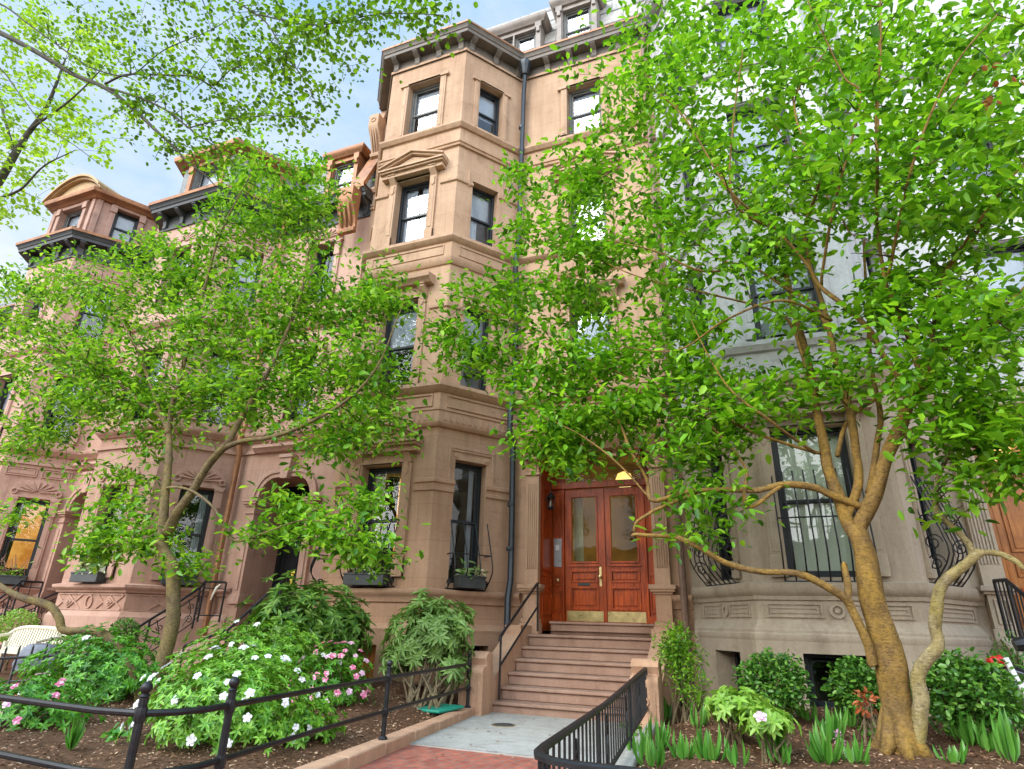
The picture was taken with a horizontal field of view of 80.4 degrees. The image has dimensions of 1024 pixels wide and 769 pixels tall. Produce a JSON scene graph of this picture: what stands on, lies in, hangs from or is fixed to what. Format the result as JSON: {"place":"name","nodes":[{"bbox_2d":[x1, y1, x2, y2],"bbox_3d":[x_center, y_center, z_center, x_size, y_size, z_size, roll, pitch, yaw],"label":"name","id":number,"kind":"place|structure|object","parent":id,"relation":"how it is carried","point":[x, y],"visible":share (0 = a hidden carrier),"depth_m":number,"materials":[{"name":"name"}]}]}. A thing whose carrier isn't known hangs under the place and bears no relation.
{"place":"outdoors","nodes":[
{"label":"outdoors","id":0,"kind":"place"},
{"bbox_2d":[0,668,48,693],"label":"garden bed","id":1,"kind":"object","parent":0,"point":[5,674],"visible":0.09,"depth_m":11.40,"materials":[{"name":"soil"}]},
{"bbox_2d":[0,608,40,670],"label":"boxwood ball","id":2,"kind":"object","parent":1,"relation":"on","point":[22,617],"visible":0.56,"depth_m":12.59,"materials":[{"name":"green plant"}]},
{"bbox_2d":[0,625,66,679],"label":"garden bench","id":3,"kind":"object","parent":1,"relation":"on","point":[24,636],"visible":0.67,"depth_m":11.83,"materials":[{"name":"beige paint"}]},
{"bbox_2d":[108,617,140,647],"bbox_3d":[-6.898,4.697,10.651,0.661,1.145,0.517,-7,-23,20],"label":"boxwood ball","id":4,"kind":"object","parent":1,"relation":"on","point":[126,624],"visible":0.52,"depth_m":10.75,"materials":[{"name":"green plant"}]},
{"bbox_2d":[0,673,458,768],"bbox_3d":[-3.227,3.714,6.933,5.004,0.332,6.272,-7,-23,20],"label":"bark mulch","id":5,"kind":"object","parent":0,"point":[11,764],"visible":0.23,"depth_m":5.43,"materials":[{"name":"brown wood"}]},
{"bbox_2d":[0,669,105,733],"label":"azalea bush","id":6,"kind":"object","parent":5,"relation":"on","point":[30,716],"visible":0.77,"depth_m":5.99,"materials":[{"name":"green plant"}]},
{"bbox_2d":[65,716,85,750],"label":"grass clump","id":7,"kind":"object","parent":5,"relation":"on","point":[74,736],"visible":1,"depth_m":5.08,"materials":[{"name":"green plant"}]},
{"bbox_2d":[13,621,176,705],"bbox_3d":[-5.417,3.630,7.947,2.088,0.975,1.807,6,-22,-11],"label":"azalea bush","id":8,"kind":"object","parent":5,"relation":"on","point":[106,675],"visible":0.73,"depth_m":7.57,"materials":[{"name":"green plant"}]},
{"bbox_2d":[0,105,438,702],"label":"magnolia tree","id":9,"kind":"object","parent":5,"relation":"on","point":[154,401],"visible":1,"depth_m":9.73,"materials":[{"name":"green plant"}]},
{"bbox_2d":[115,636,341,756],"bbox_3d":[-2.690,2.879,5.692,2.046,0.962,1.672,-7,-23,20],"label":"azalea bush","id":10,"kind":"object","parent":5,"relation":"on","point":[248,722],"visible":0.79,"depth_m":5.39,"materials":[{"name":"green plant"}]},
{"bbox_2d":[0,651,471,768],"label":"rail fence","id":11,"kind":"object","parent":5,"relation":"on","point":[140,713],"visible":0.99,"depth_m":3.72,"materials":[{"name":"black metal"}]},
{"bbox_2d":[175,616,352,700],"bbox_3d":[-3.206,3.498,7.675,2.482,1.071,1.601,-7,-23,20],"label":"azalea bush","id":12,"kind":"object","parent":5,"relation":"on","point":[291,651],"visible":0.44,"depth_m":7.53,"materials":[{"name":"green plant"}]},
{"bbox_2d":[234,569,365,686],"bbox_3d":[-3.206,3.669,9.079,2.132,1.713,1.810,-7,-23,20],"label":"rhododendron","id":13,"kind":"object","parent":5,"relation":"on","point":[305,600],"visible":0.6,"depth_m":8.86,"materials":[{"name":"green plant"}]},
{"bbox_2d":[270,697,347,749],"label":"azalea bush","id":14,"kind":"object","parent":5,"relation":"on","point":[310,721],"visible":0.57,"depth_m":5.63,"materials":[{"name":"green plant"}]},
{"bbox_2d":[288,634,374,707],"bbox_3d":[-2.180,3.530,7.441,1.016,0.863,1.017,16,-26,-32],"label":"azalea bush","id":15,"kind":"object","parent":5,"relation":"on","point":[343,693],"visible":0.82,"depth_m":7.28,"materials":[{"name":"green plant"}]},
{"bbox_2d":[316,595,376,672],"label":"rhododendron","id":16,"kind":"object","parent":5,"relation":"on","point":[351,625],"visible":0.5,"depth_m":9.04,"materials":[{"name":"green plant"}]},
{"bbox_2d":[376,588,477,715],"bbox_3d":[-1.125,3.729,8.591,1.382,1.599,1.420,13,-24,-26],"label":"rhododendron","id":17,"kind":"object","parent":5,"relation":"on","point":[435,634],"visible":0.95,"depth_m":8.36,"materials":[{"name":"green plant"}]},
{"bbox_2d":[356,745,567,768],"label":"brick path","id":18,"kind":"structure","parent":0,"point":[421,757],"depth_m":5.50,"materials":[{"name":"red brick"}]},
{"bbox_2d":[0,0,953,290],"label":"sky","id":19,"kind":"structure","parent":0,"point":[130,177],"materials":[{"name":"blue"}]},
{"bbox_2d":[412,712,639,764],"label":"concrete path","id":20,"kind":"structure","parent":0,"point":[527,735],"depth_m":6.75,"materials":[{"name":"grey concrete"}]},
{"bbox_2d":[294,707,474,768],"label":"stone kerb","id":21,"kind":"structure","parent":20,"relation":"on","point":[355,757],"depth_m":5.71,"materials":[{"name":"beige stone"}]},
{"bbox_2d":[310,0,698,729],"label":"brownstone house","id":22,"kind":"structure","parent":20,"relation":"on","point":[446,128],"depth_m":11.79,"materials":[{"name":"brown stone"}]},
{"bbox_2d":[343,564,389,585],"bbox_3d":[-2.505,3.215,10.394,0.824,0.439,0.326,-7,-23,20],"label":"window box","id":23,"kind":"object","parent":22,"relation":"attached to","point":[349,578],"visible":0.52,"depth_m":10.30,"materials":[{"name":"paint"}]},
{"bbox_2d":[339,422,423,576],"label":"window","id":24,"kind":"structure","parent":22,"relation":"in","point":[404,472],"depth_m":11.08,"materials":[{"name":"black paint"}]},
{"bbox_2d":[367,476,399,571],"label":"window","id":25,"kind":"structure","parent":22,"relation":"in","point":[390,510],"depth_m":11.96,"materials":[{"name":"grey glass"}]},
{"bbox_2d":[368,271,434,383],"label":"window","id":26,"kind":"structure","parent":22,"relation":"in","point":[426,279],"depth_m":12.44,"materials":[{"name":"black paint"}]},
{"bbox_2d":[378,149,447,246],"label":"window","id":27,"kind":"structure","parent":22,"relation":"in","point":[414,163],"depth_m":13.62,"materials":[{"name":"black paint"}]},
{"bbox_2d":[398,70,449,136],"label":"window","id":28,"kind":"structure","parent":22,"relation":"in","point":[429,101],"depth_m":14.82,"materials":[{"name":"grey paint"}]},
{"bbox_2d":[447,445,493,582],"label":"window","id":29,"kind":"structure","parent":22,"relation":"in","point":[467,492],"depth_m":11.46,"materials":[{"name":"black glass"}]},
{"bbox_2d":[453,558,488,588],"bbox_3d":[-0.709,3.255,10.428,0.580,0.485,0.346,17,-26,-34],"label":"window box","id":30,"kind":"object","parent":22,"relation":"attached to","point":[463,580],"visible":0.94,"depth_m":10.31,"materials":[{"name":"paint"}]},
{"bbox_2d":[460,290,498,390],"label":"window","id":31,"kind":"structure","parent":22,"relation":"in","point":[478,384],"depth_m":12.61,"materials":[{"name":"grey glass"}]},
{"bbox_2d":[468,169,503,246],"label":"window","id":32,"kind":"structure","parent":22,"relation":"in","point":[482,212],"depth_m":13.72,"materials":[{"name":"glass"}]},
{"bbox_2d":[473,75,510,140],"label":"window","id":33,"kind":"structure","parent":22,"relation":"in","point":[486,105],"depth_m":14.77,"materials":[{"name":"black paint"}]},
{"bbox_2d":[498,582,538,699],"bbox_3d":[0.122,3.949,9.537,0.048,1.698,1.467,-8,-24,24],"label":"handrail","id":34,"kind":"object","parent":22,"relation":"on","point":[510,622],"visible":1,"depth_m":9.32,"materials":[{"name":"black metal"}]},
{"bbox_2d":[564,5,591,38],"bbox_3d":[1.715,-9.161,15.649,0.760,1.380,0.153,-7,-23,20],"label":"window","id":35,"kind":"structure","parent":22,"relation":"in","point":[571,19],"depth_m":15.83,"materials":[{"name":"glass"}]},
{"bbox_2d":[557,73,607,136],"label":"window","id":36,"kind":"structure","parent":22,"relation":"in","point":[581,103],"depth_m":14.64,"materials":[{"name":"glass"}]},
{"bbox_2d":[550,151,620,246],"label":"window","id":37,"kind":"structure","parent":22,"relation":"in","point":[610,154],"depth_m":13.48,"materials":[{"name":"black paint"}]},
{"bbox_2d":[565,488,607,622],"bbox_3d":[1.362,3.149,11.314,0.778,2.410,0.135,-7,-23,20],"label":"front door","id":38,"kind":"structure","parent":22,"relation":"in","point":[585,581],"depth_m":11.18,"materials":[{"name":"red wood"}]},
{"bbox_2d":[552,273,624,373],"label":"window","id":39,"kind":"structure","parent":22,"relation":"in","point":[621,282],"depth_m":12.30,"materials":[{"name":"black paint"}]},
{"bbox_2d":[604,486,648,623],"bbox_3d":[2.058,3.076,11.080,0.747,2.410,0.080,-7,-23,20],"label":"front door","id":40,"kind":"structure","parent":22,"relation":"in","point":[625,580],"depth_m":10.90,"materials":[{"name":"red wood"}]},
{"bbox_2d":[618,723,654,766],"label":"stone kerb","id":41,"kind":"structure","parent":20,"relation":"on","point":[629,758],"depth_m":5.42,"materials":[{"name":"stone"}]},
{"bbox_2d":[534,667,649,768],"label":"iron railing","id":42,"kind":"object","parent":41,"relation":"on","point":[618,698],"visible":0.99,"depth_m":4.41,"materials":[{"name":"black metal"}]},
{"bbox_2d":[636,699,1023,768],"bbox_3d":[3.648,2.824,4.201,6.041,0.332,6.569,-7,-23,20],"label":"bark mulch","id":43,"kind":"object","parent":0,"point":[891,758],"visible":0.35,"depth_m":5.32,"materials":[{"name":"brown wood"}]},
{"bbox_2d":[633,734,664,768],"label":"spring bulb plant","id":44,"kind":"object","parent":43,"relation":"on","point":[653,755],"visible":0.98,"depth_m":5.20,"materials":[{"name":"green plant"}]},
{"bbox_2d":[638,714,670,750],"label":"spring bulb plant","id":45,"kind":"object","parent":43,"relation":"on","point":[663,732],"visible":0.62,"depth_m":5.91,"materials":[{"name":"green plant"}]},
{"bbox_2d":[649,619,709,725],"bbox_3d":[2.097,3.657,7.756,0.696,1.250,0.692,11,-23,-22],"label":"boxwood bush","id":46,"kind":"object","parent":43,"relation":"on","point":[683,654],"visible":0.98,"depth_m":7.73,"materials":[{"name":"green plant"}]},
{"bbox_2d":[665,730,696,759],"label":"spring bulb plant","id":47,"kind":"object","parent":43,"relation":"on","point":[682,750],"visible":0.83,"depth_m":5.32,"materials":[{"name":"green plant"}]},
{"bbox_2d":[665,662,714,721],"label":"boxwood bush","id":48,"kind":"object","parent":43,"relation":"on","point":[687,690],"visible":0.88,"depth_m":7.46,"materials":[{"name":"green plant"}]},
{"bbox_2d":[693,723,727,761],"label":"spring bulb plant","id":49,"kind":"object","parent":43,"relation":"on","point":[707,749],"visible":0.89,"depth_m":5.14,"materials":[{"name":"green plant"}]},
{"bbox_2d":[402,0,1023,760],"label":"magnolia tree","id":50,"kind":"object","parent":43,"relation":"on","point":[960,428],"visible":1,"depth_m":6.83,"materials":[{"name":"green plant"}]},
{"bbox_2d":[693,685,771,745],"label":"peony bush","id":51,"kind":"object","parent":43,"relation":"on","point":[728,703],"visible":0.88,"depth_m":5.61,"materials":[{"name":"green plant"}]},
{"bbox_2d":[724,736,749,767],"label":"spring bulb plant","id":52,"kind":"object","parent":43,"relation":"on","point":[732,756],"visible":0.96,"depth_m":4.96,"materials":[{"name":"green plant"}]},
{"bbox_2d":[736,698,801,765],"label":"peony bush","id":53,"kind":"object","parent":43,"relation":"on","point":[772,721],"visible":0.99,"depth_m":5.12,"materials":[{"name":"green plant"}]},
{"bbox_2d":[731,647,816,717],"bbox_3d":[2.889,3.304,6.610,0.735,0.820,0.762,12,-24,-25],"label":"boxwood bush","id":54,"kind":"object","parent":43,"relation":"on","point":[780,688],"visible":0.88,"depth_m":6.50,"materials":[{"name":"green plant"}]},
{"bbox_2d":[804,720,843,764],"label":"spring bulb plant","id":55,"kind":"object","parent":43,"relation":"on","point":[817,751],"visible":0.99,"depth_m":5.01,"materials":[{"name":"green plant"}]},
{"bbox_2d":[814,704,847,741],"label":"spring bulb plant","id":56,"kind":"object","parent":43,"relation":"on","point":[829,725],"visible":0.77,"depth_m":5.73,"materials":[{"name":"green plant"}]},
{"bbox_2d":[820,654,880,727],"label":"boxwood bush","id":57,"kind":"object","parent":43,"relation":"on","point":[851,667],"visible":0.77,"depth_m":6.44,"materials":[{"name":"green plant"}]},
{"bbox_2d":[840,733,870,764],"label":"spring bulb plant","id":58,"kind":"object","parent":43,"relation":"on","point":[855,753],"visible":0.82,"depth_m":4.99,"materials":[{"name":"green plant"}]},
{"bbox_2d":[852,686,879,743],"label":"red leaved shrub","id":59,"kind":"object","parent":43,"relation":"on","point":[865,704],"visible":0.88,"depth_m":5.74,"materials":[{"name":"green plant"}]},
{"bbox_2d":[932,740,967,764],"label":"spring bulb plant","id":60,"kind":"object","parent":43,"relation":"on","point":[953,756],"visible":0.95,"depth_m":5.02,"materials":[{"name":"green plant"}]},
{"bbox_2d":[945,701,984,745],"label":"spring bulb plant","id":61,"kind":"object","parent":43,"relation":"on","point":[965,734],"visible":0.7,"depth_m":5.57,"materials":[{"name":"green plant"}]},
{"bbox_2d":[909,647,1023,743],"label":"boxwood bush","id":62,"kind":"object","parent":43,"relation":"on","point":[994,689],"visible":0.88,"depth_m":5.71,"materials":[{"name":"green plant"}]},
{"bbox_2d":[970,715,994,751],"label":"spring bulb plant","id":63,"kind":"object","parent":43,"relation":"on","point":[984,740],"visible":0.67,"depth_m":5.41,"materials":[{"name":"green plant"}]},
{"bbox_2d":[974,636,1023,733],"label":"flowering plant","id":64,"kind":"object","parent":43,"relation":"on","point":[1018,644],"visible":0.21,"depth_m":6.24,"materials":[{"name":"plant"}]},
{"bbox_2d":[978,629,1023,726],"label":"weeping shrub","id":65,"kind":"object","parent":43,"relation":"on","point":[1009,655],"visible":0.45,"depth_m":6.63,"materials":[{"name":"red plant"}]},
{"bbox_2d":[990,706,1019,762],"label":"spring bulb plant","id":66,"kind":"object","parent":43,"relation":"on","point":[1005,741],"visible":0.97,"depth_m":5.14,"materials":[{"name":"green plant"}]},
{"label":"brick yard","id":67,"kind":"structure","parent":0,"visible":0},
{"bbox_2d":[5,643,59,690],"bbox_3d":[-7.330,4.368,9.344,0.791,0.700,0.506,-7,-23,20],"label":"covered grill","id":68,"kind":"object","parent":67,"relation":"on","point":[25,651],"visible":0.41,"depth_m":9.26,"materials":[{"name":"grey fabric"}]},
{"bbox_2d":[0,642,115,698],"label":"iron fence","id":69,"kind":"object","parent":67,"relation":"on","point":[16,658],"visible":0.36,"depth_m":9.03,"materials":[{"name":"black metal"}]},
{"bbox_2d":[0,174,159,667],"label":"brownstone house","id":70,"kind":"structure","parent":67,"relation":"on","point":[85,209],"depth_m":16.80,"materials":[{"name":"brown stone"}]},
{"bbox_2d":[0,553,33,584],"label":"window box","id":71,"kind":"object","parent":70,"relation":"attached to","point":[12,578],"visible":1,"depth_m":14.88,"materials":[{"name":"paint"}]},
{"bbox_2d":[0,373,51,436],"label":"window","id":72,"kind":"structure","parent":70,"relation":"in","point":[5,404],"depth_m":16.95,"materials":[{"name":"glass"}]},
{"bbox_2d":[0,480,61,580],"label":"window","id":73,"kind":"structure","parent":70,"relation":"in","point":[24,543],"depth_m":15.80,"materials":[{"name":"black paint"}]},
{"bbox_2d":[14,269,77,335],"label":"window","id":74,"kind":"structure","parent":70,"relation":"in","point":[36,306],"depth_m":17.93,"materials":[{"name":"black paint"}]},
{"bbox_2d":[34,372,93,444],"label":"window","id":75,"kind":"structure","parent":70,"relation":"in","point":[49,411],"depth_m":16.77,"materials":[{"name":"black paint"}]},
{"bbox_2d":[65,271,123,342],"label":"window","id":76,"kind":"structure","parent":70,"relation":"in","point":[83,314],"depth_m":18.07,"materials":[{"name":"black paint"}]},
{"bbox_2d":[108,211,138,242],"bbox_3d":[-12.345,-4.875,19.232,0.650,1.150,0.153,19,-28,-37],"label":"window","id":77,"kind":"structure","parent":70,"relation":"in","point":[122,222],"depth_m":19.32,"materials":[{"name":"glass"}]},
{"bbox_2d":[0,0,184,230],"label":"linden tree","id":78,"kind":"object","parent":67,"relation":"on","point":[17,147],"visible":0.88,"depth_m":21.20,"materials":[{"name":"green plant"}]},
{"bbox_2d":[41,137,488,680],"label":"brownstone house","id":79,"kind":"structure","parent":67,"relation":"on","point":[127,593],"depth_m":13.93,"materials":[{"name":"brown stone"}]},
{"bbox_2d":[69,562,105,582],"bbox_3d":[-8.969,3.963,12.845,0.906,0.434,0.351,-7,-23,20],"label":"window box","id":80,"kind":"object","parent":79,"relation":"attached to","point":[84,575],"visible":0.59,"depth_m":12.74,"materials":[{"name":"paint"}]},
{"bbox_2d":[74,463,139,577],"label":"window","id":81,"kind":"structure","parent":79,"relation":"in","point":[109,571],"depth_m":13.66,"materials":[{"name":"black paint"}]},
{"bbox_2d":[118,344,173,422],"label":"window","id":82,"kind":"structure","parent":79,"relation":"in","point":[166,355],"depth_m":14.85,"materials":[{"name":"black paint"}]},
{"bbox_2d":[149,231,201,306],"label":"window","id":83,"kind":"structure","parent":79,"relation":"in","point":[183,243],"depth_m":16.01,"materials":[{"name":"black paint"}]},
{"bbox_2d":[128,580,226,656],"bbox_3d":[-6.710,4.807,12.051,0.258,1.821,1.770,-12,-25,31],"label":"stair railing","id":84,"kind":"object","parent":79,"relation":"on","point":[198,609],"visible":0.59,"depth_m":12.47,"materials":[{"name":"black metal"}]},
{"bbox_2d":[150,466,225,582],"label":"window","id":85,"kind":"structure","parent":79,"relation":"in","point":[196,516],"depth_m":13.78,"materials":[{"name":"black paint"}]},
{"bbox_2d":[188,348,251,425],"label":"window","id":86,"kind":"structure","parent":79,"relation":"in","point":[217,419],"depth_m":15.09,"materials":[{"name":"grey glass"}]},
{"bbox_2d":[177,580,297,674],"bbox_3d":[-5.022,4.662,11.309,1.925,2.013,0.282,20,-28,-39],"label":"stair railing","id":87,"kind":"object","parent":79,"relation":"on","point":[245,613],"visible":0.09,"depth_m":11.23,"materials":[{"name":"black metal"}]},
{"bbox_2d":[217,233,272,310],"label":"window","id":88,"kind":"structure","parent":79,"relation":"in","point":[242,280],"depth_m":16.11,"materials":[{"name":"glass"}]},
{"bbox_2d":[276,332,326,420],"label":"window","id":89,"kind":"structure","parent":79,"relation":"in","point":[321,337],"depth_m":14.66,"materials":[{"name":"black paint"}]},
{"bbox_2d":[300,228,343,304],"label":"window","id":90,"kind":"structure","parent":79,"relation":"in","point":[335,262],"depth_m":15.93,"materials":[{"name":"black paint"}]},
{"label":"brick yard","id":91,"kind":"structure","parent":0,"visible":0},
{"bbox_2d":[642,0,1023,716],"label":"grey stone house","id":92,"kind":"structure","parent":91,"relation":"on","point":[740,616],"depth_m":8.75,"materials":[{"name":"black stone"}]},
{"bbox_2d":[668,121,700,218],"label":"window","id":93,"kind":"structure","parent":92,"relation":"in","point":[685,176],"depth_m":12.03,"materials":[{"name":"glass"}]},
{"bbox_2d":[695,438,741,582],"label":"window","id":94,"kind":"structure","parent":92,"relation":"in","point":[735,574],"depth_m":9.43,"materials":[{"name":"black paint"}]},
{"bbox_2d":[678,251,772,360],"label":"window","id":95,"kind":"structure","parent":92,"relation":"in","point":[708,289],"depth_m":10.65,"materials":[{"name":"black paint"}]},
{"bbox_2d":[701,0,781,62],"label":"window","id":96,"kind":"structure","parent":92,"relation":"in","point":[751,9],"depth_m":12.21,"materials":[{"name":"glass"}]},
{"bbox_2d":[714,84,802,182],"bbox_3d":[4.455,-4.440,10.918,1.380,1.860,0.362,-7,-23,20],"label":"window","id":97,"kind":"structure","parent":92,"relation":"in","point":[728,102],"depth_m":11.10,"materials":[{"name":"glass"}]},
{"bbox_2d":[734,651,831,701],"bbox_3d":[3.811,4.174,8.613,1.031,0.720,0.690,6,-22,-11],"label":"window","id":98,"kind":"structure","parent":92,"relation":"in","point":[819,668],"depth_m":8.40,"materials":[{"name":"black glass"}]},
{"bbox_2d":[736,223,837,340],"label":"window","id":99,"kind":"structure","parent":92,"relation":"in","point":[810,289],"depth_m":9.79,"materials":[{"name":"white paint"}]},
{"bbox_2d":[740,374,890,576],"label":"window","id":100,"kind":"structure","parent":92,"relation":"in","point":[785,459],"depth_m":8.58,"materials":[{"name":"black paint"}]},
{"bbox_2d":[803,653,866,709],"bbox_3d":[4.317,3.962,8.125,0.770,0.700,1.031,-7,-23,20],"label":"window","id":101,"kind":"structure","parent":92,"relation":"in","point":[826,658],"depth_m":7.86,"materials":[{"name":"black paint"}]},
{"bbox_2d":[804,227,905,340],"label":"window","id":102,"kind":"structure","parent":92,"relation":"in","point":[868,262],"depth_m":9.75,"materials":[{"name":"white paint"}]},
{"bbox_2d":[900,425,965,582],"bbox_3d":[5.752,1.652,8.547,1.080,2.140,0.330,16,-26,-31],"label":"window","id":103,"kind":"structure","parent":92,"relation":"in","point":[910,464],"depth_m":8.36,"materials":[{"name":"black paint"}]},
{"bbox_2d":[958,230,1023,341],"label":"window","id":104,"kind":"structure","parent":92,"relation":"in","point":[1012,267],"depth_m":10.00,"materials":[{"name":"glass"}]},
{"bbox_2d":[981,470,1023,628],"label":"front door","id":105,"kind":"structure","parent":92,"relation":"in","point":[1010,529],"depth_m":9.00,"materials":[{"name":"orange wood"}]},
{"bbox_2d":[992,578,1023,638],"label":"stair railing","id":106,"kind":"object","parent":92,"relation":"on","point":[1009,584],"visible":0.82,"depth_m":7.77,"materials":[{"name":"black metal"}]},
{"label":"sidewalk","id":107,"kind":"structure","parent":0,"visible":0},
{"bbox_2d":[0,0,477,186],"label":"linden tree","id":108,"kind":"object","parent":107,"relation":"on","point":[304,30],"visible":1,"depth_m":9.06,"materials":[{"name":"green plant"}]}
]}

